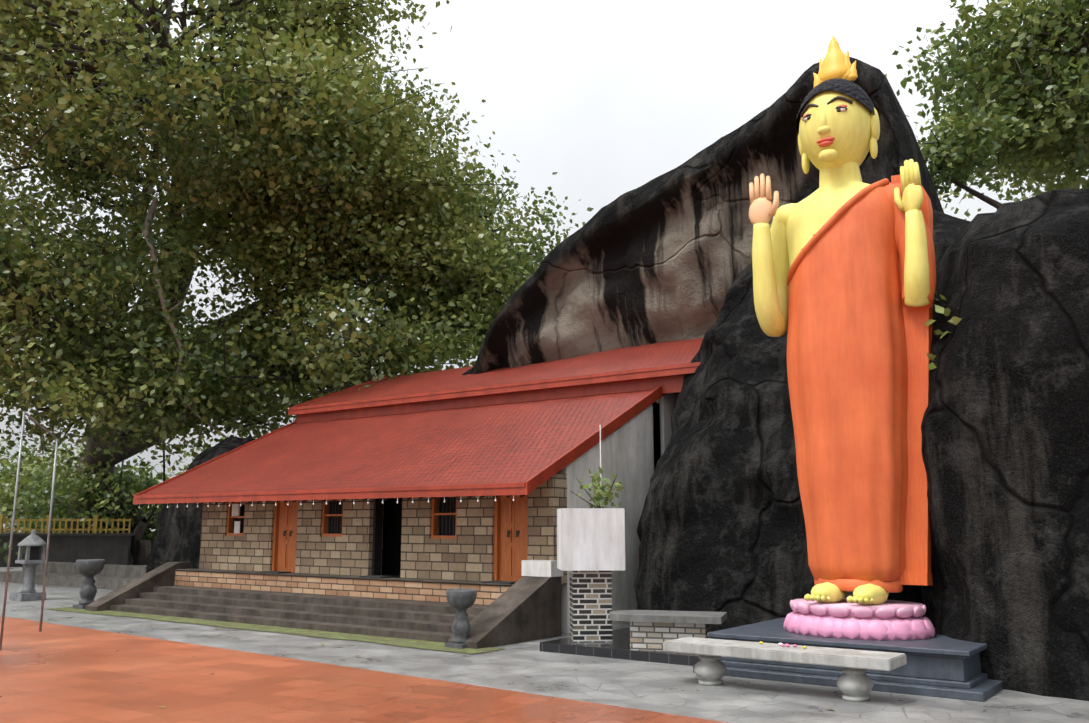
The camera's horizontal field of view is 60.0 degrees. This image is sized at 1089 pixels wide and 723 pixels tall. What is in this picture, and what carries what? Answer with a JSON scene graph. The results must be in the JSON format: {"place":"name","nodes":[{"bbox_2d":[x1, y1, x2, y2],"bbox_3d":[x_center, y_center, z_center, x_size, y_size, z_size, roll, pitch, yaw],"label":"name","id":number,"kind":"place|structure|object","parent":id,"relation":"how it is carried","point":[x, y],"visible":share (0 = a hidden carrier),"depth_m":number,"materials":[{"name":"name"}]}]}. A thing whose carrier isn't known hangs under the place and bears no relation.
{"place":"outdoors","nodes":[
{"label":"outdoors","id":0,"kind":"place"},
{"bbox_2d":[0,450,187,564],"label":"bushes","id":1,"kind":"object","parent":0,"point":[41,502],"depth_m":45.04,"materials":[{"name":"green plant"}]},
{"bbox_2d":[0,0,593,532],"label":"bodhi tree","id":2,"kind":"object","parent":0,"point":[322,108],"depth_m":30.90,"materials":[{"name":"green plant"}]},
{"bbox_2d":[142,199,226,450],"bbox_3d":[-11.398,-1.407,29.150,3.169,8.291,1.932,-1,-10,8],"label":"dead branch","id":3,"kind":"object","parent":2,"relation":"attached to","point":[152,210],"visible":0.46,"depth_m":28.80,"materials":[{"name":"wood"}]},
{"bbox_2d":[0,616,727,722],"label":"courtyard paving","id":4,"kind":"structure","parent":0,"point":[53,673],"depth_m":10.51,"materials":[{"name":"soil"}]},
{"bbox_2d":[0,411,58,649],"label":"steel pole frame","id":5,"kind":"object","parent":4,"relation":"on","point":[12,526],"visible":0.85,"depth_m":14.80,"materials":[{"name":"metal"}]},
{"bbox_2d":[12,601,834,709],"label":"fallen leaves","id":6,"kind":"object","parent":4,"relation":"on","point":[235,637],"visible":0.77,"depth_m":14.11,"materials":[{"name":"brown plant"}]},
{"bbox_2d":[0,528,1088,722],"bbox_3d":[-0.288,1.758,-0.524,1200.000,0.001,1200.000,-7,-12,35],"label":"stone pavement","id":7,"kind":"structure","parent":0,"point":[531,668],"depth_m":11.36,"materials":[{"name":"grey stone"}]},
{"bbox_2d":[9,529,46,600],"bbox_3d":[-12.859,5.078,23.625,0.600,1.740,0.600,-7,-12,35],"label":"stone lantern","id":8,"kind":"object","parent":7,"relation":"on","point":[33,542],"visible":1,"depth_m":23.49,"materials":[{"name":"grey stone"}]},
{"bbox_2d":[0,562,145,589],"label":"stone wall","id":9,"kind":"structure","parent":7,"relation":"on","point":[108,576],"depth_m":29.22,"materials":[{"name":"grey stone"}]},
{"bbox_2d":[0,515,147,566],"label":"fence","id":10,"kind":"object","parent":7,"relation":"on","point":[108,548],"visible":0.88,"depth_m":43.07,"materials":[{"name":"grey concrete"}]},
{"bbox_2d":[0,420,159,532],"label":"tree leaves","id":11,"kind":"object","parent":7,"relation":"on","point":[5,497],"depth_m":50.68,"materials":[{"name":"green plant"}]},
{"bbox_2d":[73,559,104,608],"bbox_3d":[-10.222,4.988,21.166,0.612,1.075,0.597,-7,-12,35],"label":"stone urn","id":12,"kind":"object","parent":7,"relation":"on","point":[88,569],"visible":0.98,"depth_m":21.02,"materials":[{"name":"grey stone"}]},
{"bbox_2d":[113,445,165,532],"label":"pole","id":13,"kind":"object","parent":7,"relation":"on","point":[120,480],"visible":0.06,"depth_m":44.91,"materials":[{"name":"black metal"}]},
{"bbox_2d":[144,432,247,546],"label":"tree leaves","id":14,"kind":"object","parent":7,"relation":"on","point":[199,448],"depth_m":53.68,"materials":[{"name":"green plant"}]},
{"bbox_2d":[146,433,254,572],"bbox_3d":[-8.534,4.437,27.017,4.188,4.766,5.160,-7,-12,35],"label":"boulder","id":15,"kind":"object","parent":7,"relation":"on","point":[178,538],"visible":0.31,"depth_m":25.04,"materials":[{"name":"stone"}]},
{"bbox_2d":[50,607,504,653],"bbox_3d":[-5.851,4.876,17.458,12.500,0.001,0.750,-7,-12,35],"label":"grass strip","id":16,"kind":"object","parent":7,"relation":"on","point":[431,645],"depth_m":16.25,"materials":[{"name":"green plant"}]},
{"bbox_2d":[445,588,476,648],"bbox_3d":[-1.272,3.921,14.408,0.490,0.860,0.478,-7,-12,35],"label":"stone urn","id":17,"kind":"object","parent":16,"relation":"on","point":[461,600],"visible":0.94,"depth_m":14.28,"materials":[{"name":"grey stone"}]},
{"bbox_2d":[85,560,562,648],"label":"entrance steps","id":18,"kind":"structure","parent":7,"relation":"on","point":[527,607],"depth_m":17.44,"materials":[{"name":"grey stone"}]},
{"bbox_2d":[199,393,679,632],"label":"temple walls","id":19,"kind":"structure","parent":7,"relation":"on","point":[633,449],"depth_m":18.44,"materials":[{"name":"brown brick"}]},
{"bbox_2d":[226,495,527,580],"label":"doors and windows","id":20,"kind":"structure","parent":19,"relation":"in","point":[510,534],"depth_m":18.12,"materials":[{"name":"orange wood"}]},
{"bbox_2d":[133,386,664,503],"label":"roof","id":21,"kind":"structure","parent":19,"relation":"on","point":[522,448],"depth_m":19.98,"materials":[{"name":"tile"}]},
{"bbox_2d":[138,495,513,507],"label":"string lights","id":22,"kind":"object","parent":21,"relation":"attached to","point":[326,503],"visible":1,"depth_m":18.65,"materials":[{"name":"white plastic"}]},
{"bbox_2d":[141,374,683,505],"bbox_3d":[-2.421,1.703,20.414,14.550,2.710,4.700,-7,-12,35],"label":"fascia board","id":23,"kind":"object","parent":21,"relation":"on","point":[672,384],"visible":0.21,"depth_m":21.96,"materials":[{"name":"paint"}]},
{"bbox_2d":[540,627,711,665],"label":"low plinth","id":24,"kind":"structure","parent":7,"relation":"on","point":[618,647],"depth_m":13.33,"materials":[{"name":"tile"}]},
{"bbox_2d":[557,425,624,641],"bbox_3d":[0.697,2.585,14.516,0.940,3.270,0.940,1,-10,-4],"label":"water tank on pier","id":25,"kind":"object","parent":24,"relation":"on","point":[590,549],"visible":1,"depth_m":14.04,"materials":[{"name":"concrete"}]},
{"bbox_2d":[571,466,626,507],"bbox_3d":[0.906,2.035,14.627,0.739,0.820,0.906,-7,-12,35],"label":"potted plant","id":26,"kind":"object","parent":25,"relation":"in","point":[598,493],"depth_m":14.56,"materials":[{"name":"green plant"}]},
{"bbox_2d":[609,610,726,650],"bbox_3d":[1.710,3.781,13.257,1.620,0.480,0.840,-3,-10,16],"label":"brick table","id":27,"kind":"object","parent":24,"relation":"on","point":[652,630],"visible":0.92,"depth_m":12.98,"materials":[{"name":"grey brick"}]},
{"bbox_2d":[462,57,970,631],"bbox_3d":[6.330,-0.651,21.308,37.898,12.234,14.596,-7,-12,35],"label":"rock slab","id":28,"kind":"object","parent":7,"relation":"on","point":[664,257],"visible":0.27,"depth_m":20.20,"materials":[{"name":"stone"}]},
{"bbox_2d":[288,338,702,414],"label":"roof","id":29,"kind":"structure","parent":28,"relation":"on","point":[666,358],"depth_m":23.27,"materials":[{"name":"tile"}]},
{"bbox_2d":[663,637,906,701],"bbox_3d":[2.638,3.453,10.597,2.630,0.475,0.620,-7,-12,35],"label":"offering table","id":30,"kind":"object","parent":7,"relation":"on","point":[855,683],"visible":0.98,"depth_m":10.33,"materials":[{"name":"stone"}]},
{"bbox_2d":[759,641,806,648],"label":"flower offerings","id":31,"kind":"object","parent":30,"relation":"on","point":[786,645],"visible":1,"depth_m":10.62,"materials":[{"name":"white"}]},
{"bbox_2d":[693,617,1002,701],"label":"statue plinth","id":32,"kind":"structure","parent":7,"relation":"on","point":[940,666],"depth_m":10.78,"materials":[{"name":"stone"}]},
{"bbox_2d":[783,598,934,639],"bbox_3d":[3.964,3.253,11.986,1.865,0.386,1.495,-7,-12,35],"label":"lotus pedestal","id":33,"kind":"object","parent":32,"relation":"on","point":[885,620],"visible":0.96,"depth_m":11.40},
{"bbox_2d":[749,36,935,604],"bbox_3d":[4.030,-0.831,12.780,2.375,7.982,1.563,-7,-12,35],"label":"buddha statue","id":34,"kind":"object","parent":33,"relation":"on","point":[844,271],"visible":1,"depth_m":12.33,"materials":[{"name":"paint"}]},
{"bbox_2d":[918,127,1001,208],"bbox_3d":[12.750,-0.239,25.133,4.877,12.835,3.374,-7,-12,35],"label":"branch","id":35,"kind":"object","parent":7,"relation":"on","point":[988,200],"visible":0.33,"depth_m":26.41,"materials":[{"name":"brown plant"}]},
{"bbox_2d":[916,100,1033,207],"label":"hill tree leaves","id":36,"kind":"object","parent":35,"relation":"attached to","point":[972,148],"visible":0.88,"depth_m":25.71,"materials":[{"name":"green plant"}]},
{"bbox_2d":[921,188,1088,700],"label":"boulder","id":37,"kind":"object","parent":7,"relation":"on","point":[1005,437],"visible":0.92,"depth_m":11.03,"materials":[{"name":"stone"}]},
{"bbox_2d":[904,290,961,369],"bbox_3d":[5.394,-0.266,12.741,1.689,1.803,1.804,-7,-12,35],"label":"rock shrub","id":38,"kind":"object","parent":37,"relation":"on","point":[955,320],"visible":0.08,"depth_m":12.08,"materials":[{"name":"green plant"}]},
{"bbox_2d":[947,0,1088,170],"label":"hill tree trunk","id":39,"kind":"object","parent":7,"relation":"on","point":[1073,53],"visible":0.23,"depth_m":28.62,"materials":[{"name":"brown plant"}]},
{"bbox_2d":[885,0,1088,202],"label":"hill tree leaves","id":40,"kind":"object","parent":39,"relation":"on","point":[1064,112],"visible":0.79,"depth_m":28.47,"materials":[{"name":"green plant"}]},
{"bbox_2d":[960,22,1088,201],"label":"tree branches","id":41,"kind":"object","parent":7,"relation":"on","point":[1019,179],"visible":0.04,"depth_m":33.90,"materials":[{"name":"brown plant"}]},
{"bbox_2d":[905,12,1088,219],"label":"tree foliage","id":42,"kind":"object","parent":41,"relation":"on","point":[1026,79],"visible":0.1,"depth_m":30.30,"materials":[{"name":"green plant"}]},
{"bbox_2d":[0,0,1088,528],"label":"sky","id":43,"kind":"structure","parent":0,"point":[610,97],"materials":[{"name":"white"}]}
]}

